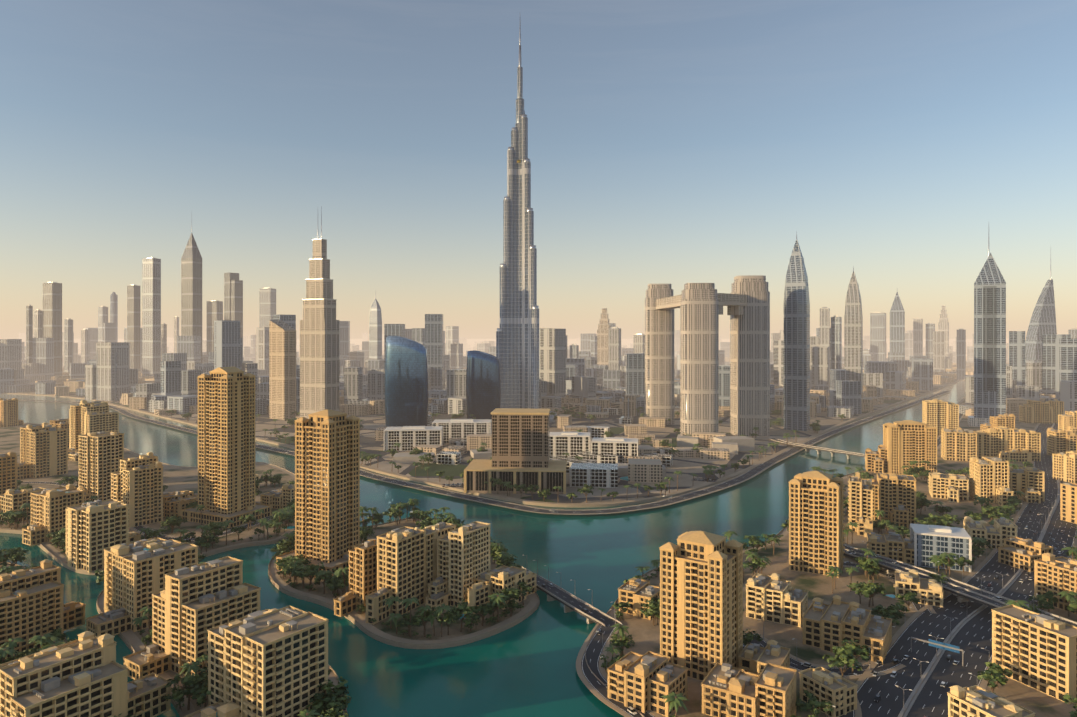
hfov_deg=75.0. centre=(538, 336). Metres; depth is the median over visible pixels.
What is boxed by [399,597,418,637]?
palm
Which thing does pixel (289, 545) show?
tree
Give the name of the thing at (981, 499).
palm
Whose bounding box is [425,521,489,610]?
apartments
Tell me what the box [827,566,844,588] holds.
palm
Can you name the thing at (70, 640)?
tree
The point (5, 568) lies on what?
palm
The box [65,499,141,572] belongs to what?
apartments
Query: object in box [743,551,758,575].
palm
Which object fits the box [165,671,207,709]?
tree
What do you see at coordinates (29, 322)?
skyscraper
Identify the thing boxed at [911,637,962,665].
sign gantry
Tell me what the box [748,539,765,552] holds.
tree
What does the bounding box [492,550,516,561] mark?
tree
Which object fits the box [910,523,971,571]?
office building
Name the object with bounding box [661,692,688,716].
palm
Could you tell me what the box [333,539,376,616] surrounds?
apartments
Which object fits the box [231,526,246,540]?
tree
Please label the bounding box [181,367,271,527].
residential tower
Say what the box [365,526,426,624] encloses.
apartments
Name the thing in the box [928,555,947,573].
palm
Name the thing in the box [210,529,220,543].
palm
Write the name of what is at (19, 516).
tree
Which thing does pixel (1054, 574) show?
apartments
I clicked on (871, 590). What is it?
tree
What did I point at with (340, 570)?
palm
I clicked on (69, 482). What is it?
tree
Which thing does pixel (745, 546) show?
tree
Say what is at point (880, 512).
palm
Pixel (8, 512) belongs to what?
palm
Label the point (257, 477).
townhouses
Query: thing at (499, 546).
palm
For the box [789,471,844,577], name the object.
residential tower
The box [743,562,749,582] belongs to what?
palm
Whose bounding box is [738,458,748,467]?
tree
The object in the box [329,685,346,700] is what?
tree
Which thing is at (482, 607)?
tree
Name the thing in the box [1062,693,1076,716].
tree
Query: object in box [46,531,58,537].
tree
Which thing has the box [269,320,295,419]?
skyscraper
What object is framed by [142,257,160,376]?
skyscraper
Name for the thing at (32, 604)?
apartments
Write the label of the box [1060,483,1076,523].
apartments
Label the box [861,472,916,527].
apartments
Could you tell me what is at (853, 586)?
tree
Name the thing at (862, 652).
tree
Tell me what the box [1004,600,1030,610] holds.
palm
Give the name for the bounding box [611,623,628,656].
palm
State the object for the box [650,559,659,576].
palm
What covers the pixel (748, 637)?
tree
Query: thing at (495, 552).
tree
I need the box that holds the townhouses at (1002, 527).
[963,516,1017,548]
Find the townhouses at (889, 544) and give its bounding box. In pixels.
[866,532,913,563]
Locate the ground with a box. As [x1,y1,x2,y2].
[74,339,1025,355]
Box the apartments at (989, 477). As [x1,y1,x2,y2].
[969,456,1013,505]
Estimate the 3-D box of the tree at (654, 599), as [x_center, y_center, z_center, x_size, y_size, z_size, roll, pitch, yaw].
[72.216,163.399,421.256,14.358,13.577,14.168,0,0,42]
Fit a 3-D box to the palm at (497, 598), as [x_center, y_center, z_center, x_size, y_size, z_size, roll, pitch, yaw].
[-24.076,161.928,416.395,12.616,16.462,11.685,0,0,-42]
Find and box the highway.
[838,423,1076,716]
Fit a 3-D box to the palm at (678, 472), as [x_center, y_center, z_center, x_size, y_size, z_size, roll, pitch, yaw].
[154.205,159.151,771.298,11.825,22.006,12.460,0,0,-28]
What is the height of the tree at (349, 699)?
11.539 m
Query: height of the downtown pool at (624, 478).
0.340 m
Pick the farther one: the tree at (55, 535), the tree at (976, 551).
the tree at (55, 535)
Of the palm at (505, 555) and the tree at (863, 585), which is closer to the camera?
the tree at (863, 585)
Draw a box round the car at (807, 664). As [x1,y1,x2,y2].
[801,662,811,667]
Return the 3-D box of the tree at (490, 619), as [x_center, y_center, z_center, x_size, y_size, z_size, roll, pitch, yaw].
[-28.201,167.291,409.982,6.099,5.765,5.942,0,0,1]
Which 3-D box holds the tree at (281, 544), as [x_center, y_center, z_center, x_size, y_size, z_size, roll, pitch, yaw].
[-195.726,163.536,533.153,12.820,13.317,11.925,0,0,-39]
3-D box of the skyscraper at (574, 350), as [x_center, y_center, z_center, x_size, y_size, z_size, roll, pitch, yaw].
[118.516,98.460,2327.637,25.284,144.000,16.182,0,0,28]
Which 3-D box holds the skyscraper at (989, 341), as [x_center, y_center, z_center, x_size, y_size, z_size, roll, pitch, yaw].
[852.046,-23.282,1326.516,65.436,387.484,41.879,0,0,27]
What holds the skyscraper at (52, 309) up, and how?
on the downtown land at (370, 445)
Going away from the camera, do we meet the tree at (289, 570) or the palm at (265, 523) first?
the tree at (289, 570)
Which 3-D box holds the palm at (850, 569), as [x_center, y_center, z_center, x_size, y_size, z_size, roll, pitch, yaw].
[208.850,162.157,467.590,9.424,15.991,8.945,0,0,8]
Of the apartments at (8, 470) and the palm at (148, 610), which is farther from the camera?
the apartments at (8, 470)
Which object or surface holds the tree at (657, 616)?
on the land at (644, 633)
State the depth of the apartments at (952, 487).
731.77 m
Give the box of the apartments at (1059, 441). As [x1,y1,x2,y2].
[1047,428,1076,455]
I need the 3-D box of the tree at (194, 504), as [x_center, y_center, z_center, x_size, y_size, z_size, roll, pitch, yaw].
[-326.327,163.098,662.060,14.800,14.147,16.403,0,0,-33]
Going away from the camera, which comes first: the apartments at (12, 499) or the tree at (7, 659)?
the tree at (7, 659)
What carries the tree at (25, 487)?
on the land at (179, 478)
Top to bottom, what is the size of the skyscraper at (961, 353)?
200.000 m
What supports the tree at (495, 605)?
on the island at (383, 633)
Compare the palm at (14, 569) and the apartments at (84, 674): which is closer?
the apartments at (84, 674)
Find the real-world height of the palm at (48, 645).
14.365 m
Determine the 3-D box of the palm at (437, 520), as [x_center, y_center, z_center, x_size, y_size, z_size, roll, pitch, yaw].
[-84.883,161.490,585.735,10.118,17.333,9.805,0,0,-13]
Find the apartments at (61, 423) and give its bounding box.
[49,419,68,447]
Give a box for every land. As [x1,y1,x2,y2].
[0,423,294,574]
[2,376,959,507]
[585,397,1076,716]
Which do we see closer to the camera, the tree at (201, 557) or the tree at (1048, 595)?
the tree at (1048, 595)
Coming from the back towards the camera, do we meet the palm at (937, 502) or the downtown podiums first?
the downtown podiums
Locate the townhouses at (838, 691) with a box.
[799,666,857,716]
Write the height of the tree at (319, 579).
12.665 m
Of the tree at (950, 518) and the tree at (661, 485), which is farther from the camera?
the tree at (661, 485)
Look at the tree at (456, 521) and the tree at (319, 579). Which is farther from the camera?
the tree at (456, 521)
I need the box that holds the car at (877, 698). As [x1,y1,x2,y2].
[874,694,880,701]
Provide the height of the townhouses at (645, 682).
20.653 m
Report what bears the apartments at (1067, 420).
on the land at (644, 633)
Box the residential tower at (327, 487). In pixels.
[276,409,361,577]
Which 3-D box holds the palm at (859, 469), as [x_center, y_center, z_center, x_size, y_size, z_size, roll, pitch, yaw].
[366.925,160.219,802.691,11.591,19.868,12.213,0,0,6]
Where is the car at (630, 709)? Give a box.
[627,706,636,714]
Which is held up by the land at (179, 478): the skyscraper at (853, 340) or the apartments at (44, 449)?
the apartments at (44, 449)
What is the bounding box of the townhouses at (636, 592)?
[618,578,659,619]
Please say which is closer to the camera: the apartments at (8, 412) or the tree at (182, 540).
the tree at (182, 540)
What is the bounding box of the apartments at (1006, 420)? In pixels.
[980,414,1014,430]
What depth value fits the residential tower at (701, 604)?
350.75 m
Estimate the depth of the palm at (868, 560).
486.06 m
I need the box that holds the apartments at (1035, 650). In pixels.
[991,604,1076,703]
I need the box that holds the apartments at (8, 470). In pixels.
[0,452,16,494]
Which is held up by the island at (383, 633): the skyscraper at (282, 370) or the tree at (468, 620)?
the tree at (468, 620)
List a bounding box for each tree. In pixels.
[0,510,13,526]
[0,551,25,567]
[0,656,13,661]
[3,516,19,528]
[6,509,28,527]
[6,547,28,563]
[11,650,33,660]
[15,483,31,489]
[15,646,38,657]
[38,628,66,644]
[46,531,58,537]
[51,530,65,541]
[51,533,65,546]
[54,538,65,547]
[55,638,76,645]
[63,476,78,483]
[94,569,103,584]
[141,527,165,538]
[141,628,151,640]
[160,516,181,532]
[161,520,181,529]
[161,685,195,709]
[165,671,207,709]
[174,537,190,542]
[181,666,207,693]
[182,531,195,542]
[186,502,197,507]
[191,683,211,707]
[194,531,215,551]
[194,539,209,553]
[198,554,205,563]
[200,522,224,535]
[207,536,219,547]
[211,530,222,536]
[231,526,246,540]
[239,514,255,523]
[254,528,264,536]
[260,473,271,483]
[268,474,280,486]
[268,475,281,487]
[269,515,290,521]
[270,543,289,558]
[273,542,288,548]
[274,555,291,576]
[276,539,294,549]
[277,540,294,546]
[281,514,293,528]
[281,564,293,579]
[285,562,302,583]
[287,554,311,577]
[291,565,308,587]
[297,562,324,589]
[305,676,349,708]
[306,709,321,716]
[312,697,330,715]
[312,700,346,716]
[314,573,331,584]
[322,707,348,716]
[325,568,347,593]
[325,577,342,595]
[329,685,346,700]
[331,575,348,595]
[340,695,351,704]
[356,603,365,610]
[360,519,369,525]
[360,526,367,539]
[360,529,374,542]
[364,454,376,465]
[367,512,384,529]
[371,518,383,528]
[383,508,395,520]
[390,510,403,524]
[391,501,409,520]
[396,611,420,635]
[409,450,419,454]
[409,512,420,521]
[411,606,436,634]
[415,511,427,519]
[415,519,431,528]
[423,453,435,464]
[434,470,444,481]
[436,610,459,634]
[444,518,464,527]
[448,598,477,631]
[462,613,478,631]
[471,603,493,622]
[473,604,491,625]
[485,616,494,624]
[487,599,503,616]
[490,477,504,493]
[490,548,500,563]
[490,549,507,557]
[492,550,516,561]
[496,557,516,567]
[497,588,519,615]
[502,599,520,615]
[512,580,532,604]
[513,484,527,492]
[524,484,538,499]
[537,488,550,500]
[567,493,577,498]
[577,484,593,502]
[600,655,608,661]
[601,661,609,668]
[606,491,618,497]
[609,639,630,655]
[609,655,624,665]
[611,632,634,654]
[612,601,632,619]
[640,600,659,624]
[643,485,653,496]
[644,604,659,625]
[647,596,659,618]
[648,605,659,624]
[654,482,667,494]
[668,448,678,454]
[716,470,724,477]
[730,463,739,469]
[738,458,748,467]
[740,542,747,549]
[743,535,762,548]
[743,629,762,644]
[744,548,757,553]
[745,557,767,572]
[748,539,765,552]
[781,520,788,531]
[795,690,833,716]
[823,653,862,677]
[832,473,843,478]
[832,638,869,672]
[847,583,865,603]
[854,556,866,574]
[855,580,886,606]
[856,558,880,579]
[860,583,885,605]
[861,471,873,478]
[862,559,878,579]
[865,569,878,581]
[867,565,880,573]
[870,604,886,614]
[871,606,899,625]
[873,522,884,533]
[879,519,897,532]
[882,604,904,625]
[895,591,920,610]
[895,602,908,611]
[896,526,909,537]
[904,469,916,472]
[914,467,929,479]
[914,518,935,524]
[916,497,930,514]
[919,471,931,482]
[924,512,944,525]
[927,572,948,582]
[933,556,960,576]
[935,505,949,515]
[938,514,959,524]
[955,557,973,571]
[958,466,969,475]
[969,514,981,520]
[972,544,985,562]
[973,495,993,505]
[973,537,992,549]
[977,671,1007,692]
[981,505,1003,524]
[984,662,1012,687]
[990,511,1013,520]
[995,506,1015,515]
[1006,499,1020,505]
[1006,502,1019,513]
[1007,496,1021,501]
[1022,461,1033,466]
[1022,605,1044,614]
[1028,595,1054,609]
[1036,591,1057,611]
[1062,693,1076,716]
[1063,546,1076,556]
[1067,603,1076,610]
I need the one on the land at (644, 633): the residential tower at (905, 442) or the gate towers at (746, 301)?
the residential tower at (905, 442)
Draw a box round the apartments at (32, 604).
[0,559,85,659]
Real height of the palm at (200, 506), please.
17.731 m
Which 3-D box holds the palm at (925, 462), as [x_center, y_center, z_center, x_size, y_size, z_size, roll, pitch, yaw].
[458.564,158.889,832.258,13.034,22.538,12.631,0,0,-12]
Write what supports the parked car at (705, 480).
on the downtown land at (370, 445)
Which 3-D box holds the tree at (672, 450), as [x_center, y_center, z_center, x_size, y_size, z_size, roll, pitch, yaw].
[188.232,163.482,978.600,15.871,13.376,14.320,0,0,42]
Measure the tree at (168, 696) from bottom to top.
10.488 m
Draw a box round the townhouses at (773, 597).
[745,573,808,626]
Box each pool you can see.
[281,526,294,529]
[619,476,627,480]
[886,594,895,598]
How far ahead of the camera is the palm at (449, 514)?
595.38 m
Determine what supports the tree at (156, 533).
on the land at (179, 478)
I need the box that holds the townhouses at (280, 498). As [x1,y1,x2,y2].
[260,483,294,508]
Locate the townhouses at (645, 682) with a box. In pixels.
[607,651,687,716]
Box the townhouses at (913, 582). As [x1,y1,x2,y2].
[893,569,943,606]
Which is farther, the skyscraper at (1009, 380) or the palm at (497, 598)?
the skyscraper at (1009, 380)
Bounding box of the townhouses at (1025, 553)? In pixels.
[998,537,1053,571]
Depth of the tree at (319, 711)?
301.36 m
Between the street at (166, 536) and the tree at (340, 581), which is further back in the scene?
the street at (166, 536)
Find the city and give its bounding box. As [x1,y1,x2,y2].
[0,314,1076,417]
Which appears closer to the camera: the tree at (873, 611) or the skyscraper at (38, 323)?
the tree at (873, 611)
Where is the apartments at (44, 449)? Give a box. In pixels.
[17,422,67,479]
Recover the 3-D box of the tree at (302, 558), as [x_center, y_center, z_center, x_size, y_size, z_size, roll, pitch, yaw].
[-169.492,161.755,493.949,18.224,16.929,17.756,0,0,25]
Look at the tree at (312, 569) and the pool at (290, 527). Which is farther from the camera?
the pool at (290, 527)
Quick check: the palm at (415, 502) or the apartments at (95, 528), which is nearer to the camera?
the apartments at (95, 528)
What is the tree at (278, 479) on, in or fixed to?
on the land at (179, 478)
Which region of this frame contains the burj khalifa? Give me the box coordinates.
[491,25,556,422]
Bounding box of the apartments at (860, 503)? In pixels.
[848,472,872,536]
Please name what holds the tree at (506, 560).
on the island at (383, 633)
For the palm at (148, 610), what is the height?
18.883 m
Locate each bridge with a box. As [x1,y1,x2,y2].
[522,566,622,626]
[768,438,864,458]
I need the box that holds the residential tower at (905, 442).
[883,420,936,473]
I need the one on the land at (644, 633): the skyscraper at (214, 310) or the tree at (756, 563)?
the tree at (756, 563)
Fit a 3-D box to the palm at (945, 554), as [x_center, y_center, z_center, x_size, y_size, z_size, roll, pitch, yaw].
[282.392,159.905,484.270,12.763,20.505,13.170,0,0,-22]
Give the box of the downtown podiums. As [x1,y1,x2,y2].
[268,394,829,487]
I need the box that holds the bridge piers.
[536,588,592,623]
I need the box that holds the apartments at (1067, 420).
[1058,411,1076,432]
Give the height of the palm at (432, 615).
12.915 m
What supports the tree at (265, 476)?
on the land at (179, 478)
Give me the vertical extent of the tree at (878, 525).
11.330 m
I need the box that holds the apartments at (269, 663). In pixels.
[184,605,328,716]
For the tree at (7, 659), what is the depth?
349.36 m
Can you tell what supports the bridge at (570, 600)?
in the water
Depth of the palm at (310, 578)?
467.05 m
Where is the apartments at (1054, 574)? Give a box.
[1034,553,1076,613]
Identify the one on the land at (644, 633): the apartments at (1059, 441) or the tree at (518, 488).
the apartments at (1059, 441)
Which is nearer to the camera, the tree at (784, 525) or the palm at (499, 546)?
the palm at (499, 546)
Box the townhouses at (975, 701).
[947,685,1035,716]
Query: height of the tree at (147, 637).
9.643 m
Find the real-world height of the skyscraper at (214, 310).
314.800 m
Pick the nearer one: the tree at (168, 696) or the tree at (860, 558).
the tree at (168, 696)
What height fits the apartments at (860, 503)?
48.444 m
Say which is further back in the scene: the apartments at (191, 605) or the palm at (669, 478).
the palm at (669, 478)
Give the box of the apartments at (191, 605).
[122,556,260,679]
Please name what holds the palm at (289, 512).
on the land at (179, 478)
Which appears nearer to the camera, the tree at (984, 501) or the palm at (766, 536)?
the palm at (766, 536)
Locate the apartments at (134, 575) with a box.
[85,537,198,636]
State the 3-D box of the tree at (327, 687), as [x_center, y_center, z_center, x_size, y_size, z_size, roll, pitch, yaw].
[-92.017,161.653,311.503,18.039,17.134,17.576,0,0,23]
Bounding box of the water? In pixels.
[0,380,964,716]
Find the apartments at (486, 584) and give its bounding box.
[467,565,536,613]
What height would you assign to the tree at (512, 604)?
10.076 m
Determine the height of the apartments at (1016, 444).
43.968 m
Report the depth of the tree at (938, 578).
466.21 m
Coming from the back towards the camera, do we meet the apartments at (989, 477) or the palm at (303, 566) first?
the apartments at (989, 477)
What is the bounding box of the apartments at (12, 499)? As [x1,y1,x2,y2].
[0,487,45,522]
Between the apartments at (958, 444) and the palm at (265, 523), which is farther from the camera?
the apartments at (958, 444)
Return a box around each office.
[384,426,442,450]
[432,419,491,442]
[550,432,590,457]
[591,437,637,462]
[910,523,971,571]
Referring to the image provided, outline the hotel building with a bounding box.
[464,408,566,493]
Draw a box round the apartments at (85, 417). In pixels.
[68,400,118,460]
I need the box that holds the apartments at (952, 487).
[928,472,968,501]
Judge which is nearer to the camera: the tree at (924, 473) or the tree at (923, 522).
the tree at (923, 522)
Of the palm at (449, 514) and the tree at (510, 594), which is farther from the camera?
the palm at (449, 514)
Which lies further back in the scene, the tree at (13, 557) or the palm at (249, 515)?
the palm at (249, 515)
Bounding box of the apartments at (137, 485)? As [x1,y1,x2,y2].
[111,452,163,527]
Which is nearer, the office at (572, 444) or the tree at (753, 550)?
the tree at (753, 550)
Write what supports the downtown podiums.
on the downtown land at (370, 445)
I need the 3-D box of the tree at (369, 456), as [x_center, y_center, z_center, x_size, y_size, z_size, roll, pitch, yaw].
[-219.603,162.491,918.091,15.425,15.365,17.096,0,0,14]
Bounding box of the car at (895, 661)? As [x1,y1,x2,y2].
[892,659,899,663]
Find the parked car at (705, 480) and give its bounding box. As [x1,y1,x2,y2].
[692,478,716,481]
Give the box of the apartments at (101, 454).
[77,431,124,500]
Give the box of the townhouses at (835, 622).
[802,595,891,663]
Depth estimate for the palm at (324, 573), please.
461.73 m
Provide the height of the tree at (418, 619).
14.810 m
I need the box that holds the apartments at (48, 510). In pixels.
[22,484,83,545]
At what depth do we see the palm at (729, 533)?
536.86 m
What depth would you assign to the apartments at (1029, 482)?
725.38 m
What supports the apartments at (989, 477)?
on the land at (644, 633)
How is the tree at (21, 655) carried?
on the island at (15, 565)
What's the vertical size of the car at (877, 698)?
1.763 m
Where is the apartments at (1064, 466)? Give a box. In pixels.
[1052,451,1076,482]
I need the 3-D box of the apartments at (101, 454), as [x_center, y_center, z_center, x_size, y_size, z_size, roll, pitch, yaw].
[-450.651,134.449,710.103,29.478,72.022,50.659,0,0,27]
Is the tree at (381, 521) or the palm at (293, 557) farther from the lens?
the tree at (381, 521)
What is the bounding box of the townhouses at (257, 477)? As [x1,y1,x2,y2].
[255,475,259,488]
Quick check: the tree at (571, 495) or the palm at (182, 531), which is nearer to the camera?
the palm at (182, 531)
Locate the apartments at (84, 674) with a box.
[0,631,170,716]
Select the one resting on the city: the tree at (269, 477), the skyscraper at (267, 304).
the skyscraper at (267, 304)
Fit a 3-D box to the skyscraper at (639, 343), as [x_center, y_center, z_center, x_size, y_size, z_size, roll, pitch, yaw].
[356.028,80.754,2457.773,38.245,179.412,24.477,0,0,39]
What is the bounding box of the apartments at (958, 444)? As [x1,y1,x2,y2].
[941,427,976,460]
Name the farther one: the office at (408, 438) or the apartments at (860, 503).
the office at (408, 438)
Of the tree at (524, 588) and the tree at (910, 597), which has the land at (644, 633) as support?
the tree at (910, 597)
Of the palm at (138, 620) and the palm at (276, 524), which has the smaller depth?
the palm at (138, 620)
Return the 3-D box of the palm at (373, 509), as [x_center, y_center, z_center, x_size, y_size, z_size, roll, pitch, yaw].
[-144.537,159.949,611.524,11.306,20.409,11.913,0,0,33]
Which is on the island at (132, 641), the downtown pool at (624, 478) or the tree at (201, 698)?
the tree at (201, 698)
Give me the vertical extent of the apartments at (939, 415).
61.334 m
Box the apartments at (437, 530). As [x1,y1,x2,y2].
[414,522,456,595]
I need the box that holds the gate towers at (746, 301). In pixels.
[645,275,769,435]
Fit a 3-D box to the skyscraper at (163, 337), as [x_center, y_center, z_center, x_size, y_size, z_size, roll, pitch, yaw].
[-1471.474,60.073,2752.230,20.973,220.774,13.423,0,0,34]
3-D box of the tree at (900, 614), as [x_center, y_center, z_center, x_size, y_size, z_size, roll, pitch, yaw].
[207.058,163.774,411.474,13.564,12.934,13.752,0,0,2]
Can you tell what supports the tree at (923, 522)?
on the land at (644, 633)
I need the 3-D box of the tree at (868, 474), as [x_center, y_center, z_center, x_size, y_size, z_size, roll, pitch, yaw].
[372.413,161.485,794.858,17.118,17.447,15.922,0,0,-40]
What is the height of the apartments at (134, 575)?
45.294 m
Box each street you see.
[21,481,273,540]
[749,633,905,678]
[828,673,861,716]
[843,561,936,613]
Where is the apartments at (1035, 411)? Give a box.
[1019,399,1063,423]
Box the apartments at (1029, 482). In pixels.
[1009,466,1044,502]
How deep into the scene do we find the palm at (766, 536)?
556.66 m
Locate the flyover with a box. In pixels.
[843,544,1076,625]
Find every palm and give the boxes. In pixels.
[0,551,10,561]
[0,566,14,573]
[0,637,26,649]
[0,647,19,661]
[3,511,12,527]
[5,566,22,571]
[8,511,26,528]
[20,503,30,523]
[28,633,56,646]
[34,637,60,645]
[37,641,60,650]
[43,640,64,644]
[132,616,148,634]
[137,528,152,538]
[137,607,151,639]
[171,529,191,541]
[179,662,200,689]
[194,505,205,524]
[196,525,210,549]
[196,654,207,682]
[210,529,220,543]
[219,520,233,544]
[244,514,253,530]
[257,518,268,537]
[260,521,272,539]
[271,510,285,532]
[271,522,282,535]
[276,562,287,578]
[281,532,294,547]
[283,511,294,525]
[283,555,297,576]
[288,560,302,581]
[297,564,310,583]
[298,709,320,716]
[302,571,317,590]
[314,570,333,593]
[332,567,348,594]
[360,506,368,525]
[360,513,370,526]
[365,507,379,529]
[384,596,400,628]
[387,613,403,634]
[395,503,404,523]
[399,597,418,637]
[407,498,417,521]
[414,605,431,636]
[426,612,440,635]
[432,518,440,524]
[433,513,444,518]
[433,604,451,636]
[442,513,456,518]
[444,516,456,522]
[487,593,508,621]
[492,543,506,558]
[500,552,510,558]
[502,481,510,495]
[603,645,621,659]
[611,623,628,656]
[634,483,640,497]
[635,566,651,576]
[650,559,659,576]
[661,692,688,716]
[664,477,673,492]
[673,471,681,490]
[702,469,711,481]
[722,530,736,540]
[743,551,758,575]
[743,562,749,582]
[755,556,771,573]
[761,534,769,549]
[767,537,781,554]
[825,572,840,592]
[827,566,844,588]
[843,529,853,543]
[845,566,858,591]
[847,522,859,543]
[854,467,864,472]
[860,548,875,576]
[864,558,878,580]
[874,510,884,533]
[888,525,899,531]
[919,461,930,479]
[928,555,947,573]
[931,501,942,514]
[937,552,958,577]
[943,520,953,525]
[972,537,983,557]
[975,497,987,513]
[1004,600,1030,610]
[1056,591,1076,616]
[1062,547,1076,558]
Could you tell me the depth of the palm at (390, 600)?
406.62 m
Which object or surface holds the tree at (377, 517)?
on the island at (383, 633)
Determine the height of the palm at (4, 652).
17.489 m
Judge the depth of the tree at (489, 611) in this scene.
414.50 m
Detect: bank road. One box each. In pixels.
[18,391,949,514]
[787,413,964,558]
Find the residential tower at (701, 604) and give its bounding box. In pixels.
[659,531,743,680]
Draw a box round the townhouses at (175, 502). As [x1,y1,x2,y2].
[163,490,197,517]
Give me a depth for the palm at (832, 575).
463.62 m
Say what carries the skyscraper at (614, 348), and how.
on the downtown land at (370, 445)
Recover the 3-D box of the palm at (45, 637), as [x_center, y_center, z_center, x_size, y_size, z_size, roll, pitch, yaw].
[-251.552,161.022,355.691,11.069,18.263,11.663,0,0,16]
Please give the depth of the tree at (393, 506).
644.99 m
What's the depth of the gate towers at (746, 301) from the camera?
1190.63 m
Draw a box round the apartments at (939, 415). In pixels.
[922,399,958,434]
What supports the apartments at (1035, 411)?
on the land at (644, 633)
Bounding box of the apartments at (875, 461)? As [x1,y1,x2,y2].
[865,445,886,472]
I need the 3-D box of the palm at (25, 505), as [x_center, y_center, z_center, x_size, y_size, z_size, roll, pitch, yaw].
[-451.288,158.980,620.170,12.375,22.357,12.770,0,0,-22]
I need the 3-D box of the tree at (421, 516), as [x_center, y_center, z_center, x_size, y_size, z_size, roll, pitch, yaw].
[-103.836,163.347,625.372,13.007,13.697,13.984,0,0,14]
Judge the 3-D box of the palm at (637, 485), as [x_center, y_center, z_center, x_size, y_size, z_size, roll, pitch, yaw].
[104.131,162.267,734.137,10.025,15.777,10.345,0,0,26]
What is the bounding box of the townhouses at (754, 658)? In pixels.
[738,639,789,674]
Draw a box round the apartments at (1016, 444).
[973,426,1040,461]
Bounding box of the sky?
[0,0,1076,338]
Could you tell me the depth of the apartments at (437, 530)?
454.39 m
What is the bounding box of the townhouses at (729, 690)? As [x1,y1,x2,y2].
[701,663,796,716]
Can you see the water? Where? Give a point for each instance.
(524, 668)
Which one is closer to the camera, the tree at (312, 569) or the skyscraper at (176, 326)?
the tree at (312, 569)
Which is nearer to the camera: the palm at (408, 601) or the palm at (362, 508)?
the palm at (408, 601)
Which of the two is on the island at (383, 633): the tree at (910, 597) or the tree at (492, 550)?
the tree at (492, 550)
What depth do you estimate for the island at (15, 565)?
515.20 m
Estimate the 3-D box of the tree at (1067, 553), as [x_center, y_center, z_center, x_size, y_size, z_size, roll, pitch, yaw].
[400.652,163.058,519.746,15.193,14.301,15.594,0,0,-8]
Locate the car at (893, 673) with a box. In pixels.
[890,671,896,677]
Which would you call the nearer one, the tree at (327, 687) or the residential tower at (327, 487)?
the tree at (327, 687)
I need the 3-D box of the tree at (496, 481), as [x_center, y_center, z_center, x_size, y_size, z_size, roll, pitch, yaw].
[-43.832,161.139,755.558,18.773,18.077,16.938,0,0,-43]
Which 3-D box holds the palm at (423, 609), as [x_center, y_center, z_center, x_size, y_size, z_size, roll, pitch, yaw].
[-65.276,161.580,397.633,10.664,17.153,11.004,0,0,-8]
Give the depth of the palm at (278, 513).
605.00 m
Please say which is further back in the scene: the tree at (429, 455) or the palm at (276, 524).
the tree at (429, 455)
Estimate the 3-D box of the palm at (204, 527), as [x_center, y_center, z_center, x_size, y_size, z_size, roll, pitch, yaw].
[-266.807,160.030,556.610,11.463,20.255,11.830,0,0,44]
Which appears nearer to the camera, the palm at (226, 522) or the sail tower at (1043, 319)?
the palm at (226, 522)
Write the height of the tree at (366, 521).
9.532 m
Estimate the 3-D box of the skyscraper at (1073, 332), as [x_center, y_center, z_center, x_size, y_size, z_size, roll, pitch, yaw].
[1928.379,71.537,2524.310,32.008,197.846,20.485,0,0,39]
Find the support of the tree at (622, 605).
on the land at (644, 633)
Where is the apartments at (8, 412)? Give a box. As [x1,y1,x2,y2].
[0,398,23,426]
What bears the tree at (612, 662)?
on the land at (644, 633)
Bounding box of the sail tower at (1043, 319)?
[1025,265,1056,384]
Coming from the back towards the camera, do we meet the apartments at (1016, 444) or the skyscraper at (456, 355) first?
the skyscraper at (456, 355)
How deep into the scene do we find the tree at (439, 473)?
816.77 m
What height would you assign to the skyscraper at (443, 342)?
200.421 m
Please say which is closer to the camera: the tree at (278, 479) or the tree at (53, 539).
the tree at (53, 539)
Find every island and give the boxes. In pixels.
[0,561,66,659]
[96,589,347,716]
[268,518,539,648]

